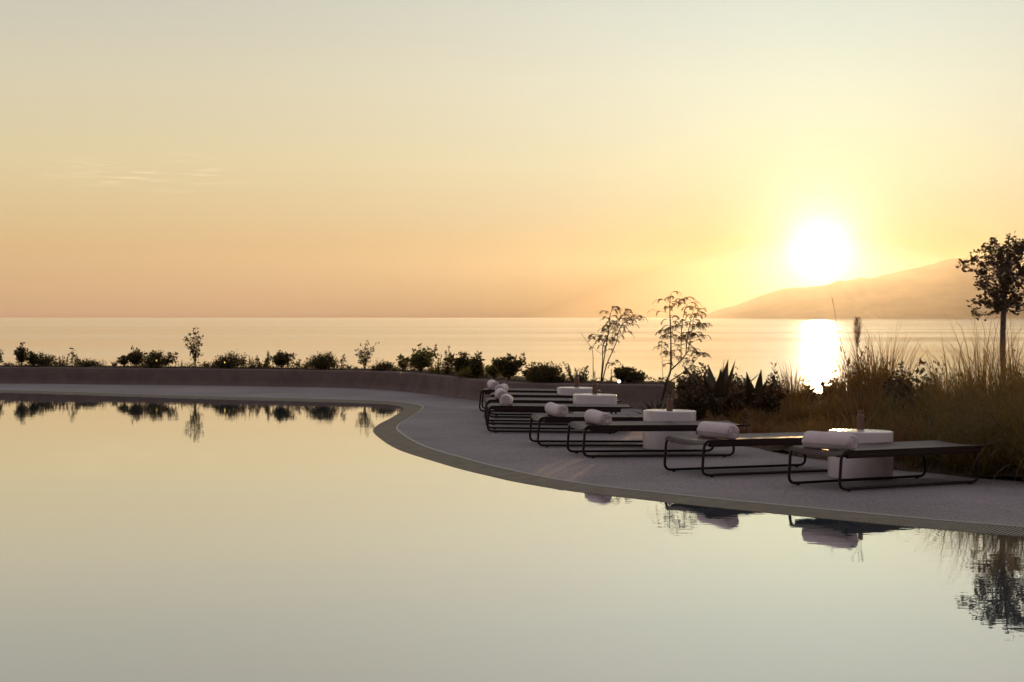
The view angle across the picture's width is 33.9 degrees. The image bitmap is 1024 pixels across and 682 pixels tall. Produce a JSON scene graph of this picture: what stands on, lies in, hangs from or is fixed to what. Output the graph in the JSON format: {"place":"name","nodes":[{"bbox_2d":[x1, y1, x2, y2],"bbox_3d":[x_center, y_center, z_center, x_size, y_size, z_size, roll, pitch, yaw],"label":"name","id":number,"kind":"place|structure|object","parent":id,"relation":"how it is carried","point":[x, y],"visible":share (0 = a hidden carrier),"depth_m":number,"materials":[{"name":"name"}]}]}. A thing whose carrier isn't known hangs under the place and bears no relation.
{"place":"outdoors","nodes":[
{"label":"outdoors","id":0,"kind":"place"},
{"bbox_2d":[0,365,675,403],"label":"soil","id":1,"kind":"structure","parent":0,"point":[672,393],"depth_m":35.44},
{"bbox_2d":[13,342,29,363],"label":"leafy shrub","id":2,"kind":"object","parent":1,"relation":"on","point":[20,353],"visible":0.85,"depth_m":39.20,"materials":[{"name":"green plant"}]},
{"bbox_2d":[24,351,43,365],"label":"leafy shrub","id":3,"kind":"object","parent":1,"relation":"on","point":[32,358],"visible":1,"depth_m":38.61,"materials":[{"name":"green plant"}]},
{"bbox_2d":[36,353,57,365],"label":"dense shrub","id":4,"kind":"object","parent":1,"relation":"on","point":[44,360],"visible":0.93,"depth_m":38.93,"materials":[{"name":"green plant"}]},
{"bbox_2d":[77,358,101,366],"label":"shrub","id":5,"kind":"object","parent":1,"relation":"on","point":[92,362],"visible":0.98,"depth_m":38.61,"materials":[{"name":"green plant"}]},
{"bbox_2d":[123,345,146,365],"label":"leafy shrub","id":6,"kind":"object","parent":1,"relation":"on","point":[135,357],"visible":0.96,"depth_m":38.31,"materials":[{"name":"green plant"}]},
{"bbox_2d":[136,350,169,367],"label":"dense shrub","id":7,"kind":"object","parent":1,"relation":"on","point":[153,355],"visible":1,"depth_m":37.85,"materials":[{"name":"green plant"}]},
{"bbox_2d":[162,352,173,367],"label":"leafy shrub","id":8,"kind":"object","parent":1,"relation":"on","point":[167,358],"visible":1,"depth_m":37.86,"materials":[{"name":"green plant"}]},
{"bbox_2d":[182,328,203,364],"bbox_3d":[-7.228,0.131,38.166,0.475,0.931,0.638,0,1,0],"label":"sapling","id":9,"kind":"object","parent":1,"relation":"on","point":[194,352],"visible":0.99,"depth_m":38.13,"materials":[{"name":"green plant"}]},
{"bbox_2d":[210,350,247,367],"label":"dense shrub","id":10,"kind":"object","parent":1,"relation":"on","point":[233,358],"visible":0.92,"depth_m":37.69,"materials":[{"name":"green plant"}]},
{"bbox_2d":[256,351,270,367],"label":"fingered shrub","id":11,"kind":"object","parent":1,"relation":"on","point":[267,361],"visible":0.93,"depth_m":37.62,"materials":[{"name":"green plant"}]},
{"bbox_2d":[269,350,295,366],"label":"leafy shrub","id":12,"kind":"object","parent":1,"relation":"on","point":[281,358],"visible":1,"depth_m":37.28,"materials":[{"name":"green plant"}]},
{"bbox_2d":[304,351,342,368],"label":"dense shrub","id":13,"kind":"object","parent":1,"relation":"on","point":[327,361],"visible":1,"depth_m":36.73,"materials":[{"name":"green plant"}]},
{"bbox_2d":[1,359,675,382],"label":"ground cover","id":14,"kind":"object","parent":1,"relation":"on","point":[281,367],"visible":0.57,"depth_m":37.16,"materials":[{"name":"green plant"}]},
{"bbox_2d":[354,341,379,368],"bbox_3d":[-3.180,0.296,36.455,0.451,0.654,0.468,1,1,36],"label":"sapling","id":15,"kind":"object","parent":1,"relation":"on","point":[364,360],"visible":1,"depth_m":36.45,"materials":[{"name":"green plant"}]},
{"bbox_2d":[368,358,398,370],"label":"shrub","id":16,"kind":"object","parent":1,"relation":"on","point":[383,365],"visible":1,"depth_m":36.07,"materials":[{"name":"green plant"}]},
{"bbox_2d":[429,354,441,373],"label":"fingered shrub","id":17,"kind":"object","parent":1,"relation":"on","point":[437,367],"visible":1,"depth_m":34.01,"materials":[{"name":"green plant"}]},
{"bbox_2d":[441,346,452,374],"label":"spire shrub","id":18,"kind":"object","parent":1,"relation":"on","point":[447,369],"visible":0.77,"depth_m":33.31,"materials":[{"name":"green plant"}]},
{"bbox_2d":[443,350,471,372],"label":"leafy shrub","id":19,"kind":"object","parent":1,"relation":"on","point":[459,362],"visible":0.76,"depth_m":32.53,"materials":[{"name":"green plant"}]},
{"bbox_2d":[456,366,484,378],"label":"shrub","id":20,"kind":"object","parent":1,"relation":"on","point":[466,373],"visible":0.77,"depth_m":31.82,"materials":[{"name":"green plant"}]},
{"bbox_2d":[482,363,500,378],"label":"leafy shrub","id":21,"kind":"object","parent":1,"relation":"on","point":[490,370],"visible":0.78,"depth_m":30.93,"materials":[{"name":"green plant"}]},
{"bbox_2d":[525,361,565,382],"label":"dense shrub","id":22,"kind":"object","parent":1,"relation":"on","point":[544,373],"visible":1,"depth_m":29.59,"materials":[{"name":"green plant"}]},
{"bbox_2d":[563,361,588,380],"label":"fingered shrub","id":23,"kind":"object","parent":1,"relation":"on","point":[583,376],"visible":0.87,"depth_m":29.66,"materials":[{"name":"green plant"}]},
{"bbox_2d":[581,306,647,380],"bbox_3d":[1.812,0.053,29.736,1.183,1.345,0.692,0,1,0],"label":"feathery tree","id":24,"kind":"object","parent":1,"relation":"on","point":[629,318],"visible":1,"depth_m":29.73,"materials":[{"name":"green plant"}]},
{"bbox_2d":[612,365,634,382],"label":"leafy shrub","id":25,"kind":"object","parent":1,"relation":"on","point":[622,373],"visible":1,"depth_m":29.24,"materials":[{"name":"green plant"}]},
{"bbox_2d":[621,366,650,381],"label":"dense shrub","id":26,"kind":"object","parent":1,"relation":"on","point":[635,375],"visible":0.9,"depth_m":29.47,"materials":[{"name":"green plant"}]},
{"bbox_2d":[0,392,1023,681],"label":"pool water","id":27,"kind":"structure","parent":0,"point":[202,540],"depth_m":10.33,"materials":[{"name":"grey liquid"}]},
{"bbox_2d":[0,318,1023,396],"bbox_3d":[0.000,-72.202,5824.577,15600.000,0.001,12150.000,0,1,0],"label":"sea","id":28,"kind":"structure","parent":0,"point":[751,345],"depth_m":1107.88,"materials":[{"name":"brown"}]},
{"bbox_2d":[0,383,1023,525],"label":"pool deck","id":29,"kind":"structure","parent":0,"point":[456,426],"depth_m":17.55,"materials":[{"name":"concrete"}]},
{"bbox_2d":[0,367,665,408],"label":"parapet wall","id":30,"kind":"structure","parent":29,"relation":"on","point":[632,395],"depth_m":36.43,"materials":[{"name":"paint"}]},
{"bbox_2d":[397,343,439,372],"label":"leafy shrub","id":31,"kind":"object","parent":30,"relation":"on","point":[419,361],"visible":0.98,"depth_m":34.39,"materials":[{"name":"green plant"}]},
{"bbox_2d":[467,351,484,377],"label":"leafy shrub","id":32,"kind":"object","parent":30,"relation":"on","point":[475,364],"visible":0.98,"depth_m":31.55,"materials":[{"name":"green plant"}]},
{"bbox_2d":[491,352,526,380],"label":"leafy shrub","id":33,"kind":"object","parent":30,"relation":"on","point":[507,367],"visible":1,"depth_m":30.19,"materials":[{"name":"green plant"}]},
{"bbox_2d":[0,389,1023,536],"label":"pool grate","id":34,"kind":"object","parent":29,"relation":"on","point":[388,431],"visible":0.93,"depth_m":15.18,"materials":[{"name":"plastic"}]},
{"bbox_2d":[489,392,572,417],"bbox_3d":[0.612,0.997,25.880,1.954,0.366,0.706,1,1,0],"label":"sun lounger","id":35,"kind":"object","parent":29,"relation":"on","point":[536,395],"visible":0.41,"depth_m":25.54,"materials":[{"name":"brown metal"}]},
{"bbox_2d":[479,388,599,412],"bbox_3d":[0.457,0.971,27.369,1.954,0.366,0.706,1,1,2],"label":"sun lounger","id":36,"kind":"object","parent":29,"relation":"on","point":[515,390],"visible":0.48,"depth_m":27.06,"materials":[{"name":"brown metal"}]},
{"bbox_2d":[484,397,621,424],"bbox_3d":[0.582,1.021,24.336,1.954,0.366,0.706,1,1,-2],"label":"sun lounger","id":37,"kind":"object","parent":29,"relation":"on","point":[534,400],"visible":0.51,"depth_m":23.99,"materials":[{"name":"brown metal"}]},
{"bbox_2d":[494,388,507,398],"bbox_3d":[-0.160,0.767,24.311,0.171,0.161,0.590,1,1,-5],"label":"rolled towel","id":38,"kind":"object","parent":37,"relation":"on","point":[499,393],"visible":0.73,"depth_m":24.04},
{"bbox_2d":[486,403,632,433],"bbox_3d":[0.628,1.045,22.742,1.954,0.366,0.706,1,1,-2],"label":"sun lounger","id":39,"kind":"object","parent":29,"relation":"on","point":[612,408],"visible":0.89,"depth_m":22.41,"materials":[{"name":"brown metal"}]},
{"bbox_2d":[499,394,512,405],"bbox_3d":[-0.074,0.793,22.719,0.178,0.157,0.590,1,1,2],"label":"rolled towel","id":40,"kind":"object","parent":39,"relation":"on","point":[506,400],"visible":1,"depth_m":22.44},
{"bbox_2d":[557,387,591,413],"bbox_3d":[1.012,0.952,26.163,0.626,0.456,0.626,1,1,0],"label":"drum table","id":41,"kind":"object","parent":29,"relation":"on","point":[568,390],"visible":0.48,"depth_m":25.89,"materials":[{"name":"white concrete"}]},
{"bbox_2d":[573,393,616,413],"bbox_3d":[1.180,0.989,23.945,0.626,0.456,0.626,1,1,0],"label":"drum table","id":42,"kind":"object","parent":29,"relation":"on","point":[586,398],"visible":0.48,"depth_m":23.69,"materials":[{"name":"white concrete"}]},
{"bbox_2d":[529,413,697,446],"bbox_3d":[1.220,1.082,20.388,1.954,0.366,0.706,1,1,-8],"label":"sun lounger","id":43,"kind":"object","parent":29,"relation":"on","point":[548,418],"visible":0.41,"depth_m":20.07,"materials":[{"name":"brown metal"}]},
{"bbox_2d":[545,402,567,416],"bbox_3d":[0.533,0.831,20.299,0.174,0.159,0.590,1,1,-13],"label":"rolled towel","id":44,"kind":"object","parent":43,"relation":"on","point":[554,409],"visible":1,"depth_m":20.05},
{"bbox_2d":[566,421,750,457],"bbox_3d":[1.646,1.104,18.934,1.954,0.366,0.706,1,1,-13],"label":"sun lounger","id":45,"kind":"object","parent":29,"relation":"on","point":[613,426],"visible":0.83,"depth_m":18.67,"materials":[{"name":"brown metal"}]},
{"bbox_2d":[584,409,611,424],"bbox_3d":[0.954,0.853,18.776,0.173,0.160,0.590,0,1,-15],"label":"rolled towel","id":46,"kind":"object","parent":45,"relation":"on","point":[593,416],"visible":1,"depth_m":18.56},
{"bbox_2d":[643,409,695,449],"bbox_3d":[1.867,1.050,19.925,0.626,0.456,0.626,1,1,0],"label":"drum table","id":47,"kind":"object","parent":29,"relation":"on","point":[654,440],"visible":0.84,"depth_m":19.67,"materials":[{"name":"white concrete"}]},
{"bbox_2d":[666,395,672,410],"bbox_3d":[1.860,0.729,19.816,0.075,0.188,0.075,1,1,0],"label":"vase","id":48,"kind":"object","parent":47,"relation":"on","point":[669,405],"visible":1,"depth_m":19.79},
{"bbox_2d":[663,432,827,476],"bbox_3d":[2.538,1.135,16.948,1.954,0.366,0.706,0,1,-28],"label":"sun lounger","id":49,"kind":"object","parent":29,"relation":"on","point":[767,439],"visible":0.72,"depth_m":16.69,"materials":[{"name":"brown metal"}]},
{"bbox_2d":[697,421,738,438],"bbox_3d":[2.045,0.887,16.694,0.169,0.161,0.590,0,1,-25],"label":"rolled towel","id":50,"kind":"object","parent":49,"relation":"on","point":[718,430],"visible":0.99,"depth_m":16.58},
{"bbox_2d":[828,429,893,479],"bbox_3d":[3.400,1.103,16.392,0.626,0.455,0.626,1,0,0],"label":"drum table","id":51,"kind":"object","parent":29,"relation":"on","point":[867,467],"visible":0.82,"depth_m":16.12,"materials":[{"name":"white concrete"}]},
{"bbox_2d":[857,410,864,429],"bbox_3d":[3.447,0.779,16.609,0.075,0.188,0.075,1,0,0],"label":"vase","id":52,"kind":"object","parent":51,"relation":"on","point":[860,420],"visible":1,"depth_m":16.58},
{"bbox_2d":[788,440,992,491],"bbox_3d":[3.544,1.154,15.678,1.954,0.366,0.706,0,0,-32],"label":"sun lounger","id":53,"kind":"object","parent":29,"relation":"on","point":[896,449],"visible":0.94,"depth_m":15.49,"materials":[{"name":"brown metal"}]},
{"bbox_2d":[802,431,858,450],"bbox_3d":[2.889,0.906,15.271,0.170,0.161,0.590,0,0,-36],"label":"rolled towel","id":54,"kind":"object","parent":53,"relation":"on","point":[830,440],"visible":1,"depth_m":15.19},
{"bbox_2d":[0,0,1023,317],"label":"sky","id":55,"kind":"structure","parent":0,"point":[159,158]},
{"bbox_2d":[753,353,834,411],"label":"grass tussock","id":56,"kind":"object","parent":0,"point":[797,395],"depth_m":24.91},
{"bbox_2d":[798,338,884,411],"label":"grass tussock","id":57,"kind":"object","parent":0,"point":[841,384],"depth_m":23.93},
{"bbox_2d":[673,393,1023,479],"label":"ground","id":58,"kind":"structure","parent":0,"point":[940,469],"depth_m":17.29,"materials":[{"name":"soil"}]},
{"bbox_2d":[633,397,680,413],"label":"spiky plant","id":59,"kind":"object","parent":58,"relation":"on","point":[658,405],"visible":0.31,"depth_m":23.97,"materials":[{"name":"green plant"}]},
{"bbox_2d":[647,291,712,401],"bbox_3d":[2.778,0.085,27.299,0.828,1.800,0.908,-1,1,-37],"label":"feathery tree","id":60,"kind":"object","parent":58,"relation":"on","point":[691,334],"visible":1,"depth_m":27.20,"materials":[{"name":"green plant"}]},
{"bbox_2d":[671,367,702,396],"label":"leafy shrub","id":61,"kind":"object","parent":58,"relation":"on","point":[680,382],"visible":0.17,"depth_m":26.12,"materials":[{"name":"green plant"}]},
{"bbox_2d":[673,377,709,413],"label":"shrub","id":62,"kind":"object","parent":58,"relation":"on","point":[676,404],"visible":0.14,"depth_m":24.91,"materials":[{"name":"green plant"}]},
{"bbox_2d":[674,379,713,420],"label":"leafy shrub","id":63,"kind":"object","parent":58,"relation":"on","point":[687,402],"visible":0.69,"depth_m":23.55,"materials":[{"name":"green plant"}]},
{"bbox_2d":[689,362,715,389],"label":"leafy shrub","id":64,"kind":"object","parent":58,"relation":"on","point":[697,375],"visible":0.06,"depth_m":25.40,"materials":[{"name":"green plant"}]},
{"bbox_2d":[683,361,759,417],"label":"agave","id":65,"kind":"object","parent":58,"relation":"on","point":[719,387],"visible":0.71,"depth_m":24.07,"materials":[{"name":"green plant"}]},
{"bbox_2d":[713,386,746,416],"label":"leafy shrub","id":66,"kind":"object","parent":58,"relation":"on","point":[729,402],"visible":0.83,"depth_m":23.17,"materials":[{"name":"green plant"}]},
{"bbox_2d":[724,404,750,422],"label":"grass tussock","id":67,"kind":"object","parent":58,"relation":"on","point":[734,415],"depth_m":22.95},
{"bbox_2d":[731,366,746,398],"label":"dense shrub","id":68,"kind":"object","parent":58,"relation":"on","point":[740,383],"visible":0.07,"depth_m":26.58,"materials":[{"name":"green plant"}]},
{"bbox_2d":[728,371,791,413],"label":"agave","id":69,"kind":"object","parent":58,"relation":"on","point":[760,387],"visible":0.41,"depth_m":24.45,"materials":[{"name":"green plant"}]},
{"bbox_2d":[742,415,778,432],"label":"grass tussock","id":70,"kind":"object","parent":58,"relation":"on","point":[756,429],"depth_m":20.59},
{"bbox_2d":[745,406,778,425],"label":"grass tussock","id":71,"kind":"object","parent":58,"relation":"on","point":[760,418],"depth_m":22.56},
{"bbox_2d":[748,379,788,419],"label":"leafy shrub","id":72,"kind":"object","parent":58,"relation":"on","point":[768,400],"visible":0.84,"depth_m":22.93,"materials":[{"name":"green plant"}]},
{"bbox_2d":[763,363,786,402],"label":"dense shrub","id":73,"kind":"object","parent":58,"relation":"on","point":[774,379],"visible":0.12,"depth_m":25.60,"materials":[{"name":"green plant"}]},
{"bbox_2d":[768,404,798,426],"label":"grass tussock","id":74,"kind":"object","parent":58,"relation":"on","point":[781,412],"depth_m":22.48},
{"bbox_2d":[765,419,802,432],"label":"grass tussock","id":75,"kind":"object","parent":58,"relation":"on","point":[781,431],"depth_m":19.91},
{"bbox_2d":[775,386,823,425],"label":"grass tussock","id":76,"kind":"object","parent":58,"relation":"on","point":[803,415],"depth_m":22.42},
{"bbox_2d":[797,378,819,407],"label":"dense shrub","id":77,"kind":"object","parent":58,"relation":"on","point":[813,397],"visible":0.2,"depth_m":25.92,"materials":[{"name":"green plant"}]},
{"bbox_2d":[780,409,849,445],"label":"grass tussock","id":78,"kind":"object","parent":58,"relation":"on","point":[800,428],"depth_m":19.28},
{"bbox_2d":[794,388,851,428],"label":"grass tussock","id":79,"kind":"object","parent":58,"relation":"on","point":[820,408],"depth_m":21.98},
{"bbox_2d":[817,368,837,400],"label":"leafy shrub","id":80,"kind":"object","parent":58,"relation":"on","point":[823,383],"visible":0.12,"depth_m":25.79,"materials":[{"name":"green plant"}]},
{"bbox_2d":[800,402,856,445],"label":"grass tussock","id":81,"kind":"object","parent":58,"relation":"on","point":[823,429],"depth_m":18.82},
{"bbox_2d":[819,379,848,409],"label":"leafy shrub","id":82,"kind":"object","parent":58,"relation":"on","point":[824,394],"visible":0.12,"depth_m":25.22,"materials":[{"name":"green plant"}]},
{"bbox_2d":[801,380,872,428],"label":"grass tussock","id":83,"kind":"object","parent":58,"relation":"on","point":[846,405],"depth_m":21.61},
{"bbox_2d":[821,396,892,429],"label":"grass tussock","id":84,"kind":"object","parent":58,"relation":"on","point":[854,425],"depth_m":18.44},
{"bbox_2d":[852,315,861,392],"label":"pampas stalk","id":85,"kind":"object","parent":58,"relation":"on","point":[857,332],"visible":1,"depth_m":23.99,"materials":[{"name":"beige plant"}]},
{"bbox_2d":[822,367,906,426],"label":"grass tussock","id":86,"kind":"object","parent":58,"relation":"on","point":[864,405],"depth_m":21.17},
{"bbox_2d":[837,388,925,439],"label":"grass tussock","id":87,"kind":"object","parent":58,"relation":"on","point":[884,425],"depth_m":18.14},
{"bbox_2d":[845,377,928,428],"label":"grass tussock","id":88,"kind":"object","parent":58,"relation":"on","point":[883,408],"depth_m":20.57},
{"bbox_2d":[879,370,906,407],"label":"leafy shrub","id":89,"kind":"object","parent":58,"relation":"on","point":[889,389],"visible":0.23,"depth_m":22.56,"materials":[{"name":"green plant"}]},
{"bbox_2d":[847,377,955,433],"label":"grass tussock","id":90,"kind":"object","parent":58,"relation":"on","point":[899,411],"depth_m":19.79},
{"bbox_2d":[893,362,915,405],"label":"leafy shrub","id":91,"kind":"object","parent":58,"relation":"on","point":[909,384],"visible":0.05,"depth_m":23.35,"materials":[{"name":"green plant"}]},
{"bbox_2d":[883,387,926,417],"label":"shrub","id":92,"kind":"object","parent":58,"relation":"on","point":[910,402],"visible":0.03,"depth_m":21.31,"materials":[{"name":"green plant"}]},
{"bbox_2d":[868,398,949,460],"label":"grass tussock","id":93,"kind":"object","parent":58,"relation":"on","point":[900,436],"depth_m":17.59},
{"bbox_2d":[899,358,932,403],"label":"leafy shrub","id":94,"kind":"object","parent":58,"relation":"on","point":[912,379],"visible":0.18,"depth_m":22.21,"materials":[{"name":"green plant"}]},
{"bbox_2d":[865,365,984,435],"bbox_3d":[4.896,0.688,19.625,1.865,1.015,1.773,-1,1,-32],"label":"grass tussock","id":95,"kind":"object","parent":58,"relation":"on","point":[923,413],"depth_m":19.62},
{"bbox_2d":[888,404,976,462],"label":"grass tussock","id":96,"kind":"object","parent":58,"relation":"on","point":[923,438],"depth_m":17.25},
{"bbox_2d":[918,357,947,402],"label":"dense shrub","id":97,"kind":"object","parent":58,"relation":"on","point":[935,378],"visible":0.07,"depth_m":22.83,"materials":[{"name":"green plant"}]},
{"bbox_2d":[875,350,1002,417],"bbox_3d":[5.535,0.547,21.297,1.838,1.271,1.918,0,1,0],"label":"grass tussock","id":98,"kind":"object","parent":58,"relation":"on","point":[934,382],"depth_m":21.27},
{"bbox_2d":[886,367,1020,442],"bbox_3d":[4.833,0.738,18.278,1.814,0.996,1.808,-1,1,-34],"label":"grass tussock","id":99,"kind":"object","parent":58,"relation":"on","point":[947,412],"depth_m":18.17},
{"bbox_2d":[894,394,1014,470],"bbox_3d":[4.544,0.873,16.880,1.468,0.856,1.587,0,1,0],"label":"grass tussock","id":100,"kind":"object","parent":58,"relation":"on","point":[949,461],"depth_m":16.82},
{"bbox_2d":[902,370,1023,460],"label":"grass tussock","id":101,"kind":"object","parent":58,"relation":"on","point":[981,415],"depth_m":17.27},
{"bbox_2d":[905,344,1023,435],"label":"grass tussock","id":102,"kind":"object","parent":58,"relation":"on","point":[967,389],"depth_m":18.91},
{"bbox_2d":[913,387,1020,478],"bbox_3d":[4.707,0.888,16.584,1.581,0.903,1.636,1,1,31],"label":"grass tussock","id":103,"kind":"object","parent":58,"relation":"on","point":[998,464],"depth_m":16.41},
{"bbox_2d":[921,351,1023,488],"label":"grass tussock","id":104,"kind":"object","parent":58,"relation":"on","point":[1019,456],"depth_m":15.97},
{"bbox_2d":[926,357,1023,469],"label":"grass tussock","id":105,"kind":"object","parent":58,"relation":"on","point":[1004,423],"depth_m":16.51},
{"bbox_2d":[928,343,1023,433],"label":"grass tussock","id":106,"kind":"object","parent":58,"relation":"on","point":[991,395],"depth_m":18.16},
{"bbox_2d":[954,230,1023,384],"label":"round crowned tree","id":107,"kind":"object","parent":58,"relation":"on","point":[1002,303],"visible":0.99,"depth_m":22.40,"materials":[{"name":"green plant"}]},
{"bbox_2d":[699,401,1022,478],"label":"ground cover grass","id":108,"kind":"structure","parent":0,"point":[794,424],"depth_m":21.72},
{"bbox_2d":[699,258,1023,318],"bbox_3d":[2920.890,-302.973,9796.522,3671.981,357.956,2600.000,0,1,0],"label":"hills","id":109,"kind":"structure","parent":0,"point":[946,289],"depth_m":9293.55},
{"bbox_2d":[807,325,915,407],"bbox_3d":[5.026,0.402,24.109,2.012,1.413,2.174,0,1,0],"label":"grass tussock","id":110,"kind":"object","parent":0,"point":[858,365],"depth_m":23.90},
{"bbox_2d":[825,316,939,410],"bbox_3d":[5.151,0.328,23.454,2.220,1.626,2.454,0,1,0],"label":"grass tussock","id":111,"kind":"object","parent":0,"point":[890,371],"depth_m":23.14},
{"bbox_2d":[870,318,1021,419],"bbox_3d":[5.274,0.384,20.393,2.643,1.639,2.453,0,1,13],"label":"grass tussock","id":112,"kind":"object","parent":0,"point":[946,376],"depth_m":20.22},
{"bbox_2d":[879,302,1023,412],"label":"grass tussock","id":113,"kind":"object","parent":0,"point":[978,366],"depth_m":19.94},
{"bbox_2d":[945,312,1023,412],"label":"grass tussock","id":114,"kind":"object","parent":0,"point":[1009,368],"depth_m":19.25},
{"bbox_2d":[953,326,1023,406],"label":"grass tussock","id":115,"kind":"object","parent":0,"point":[1018,378],"depth_m":18.64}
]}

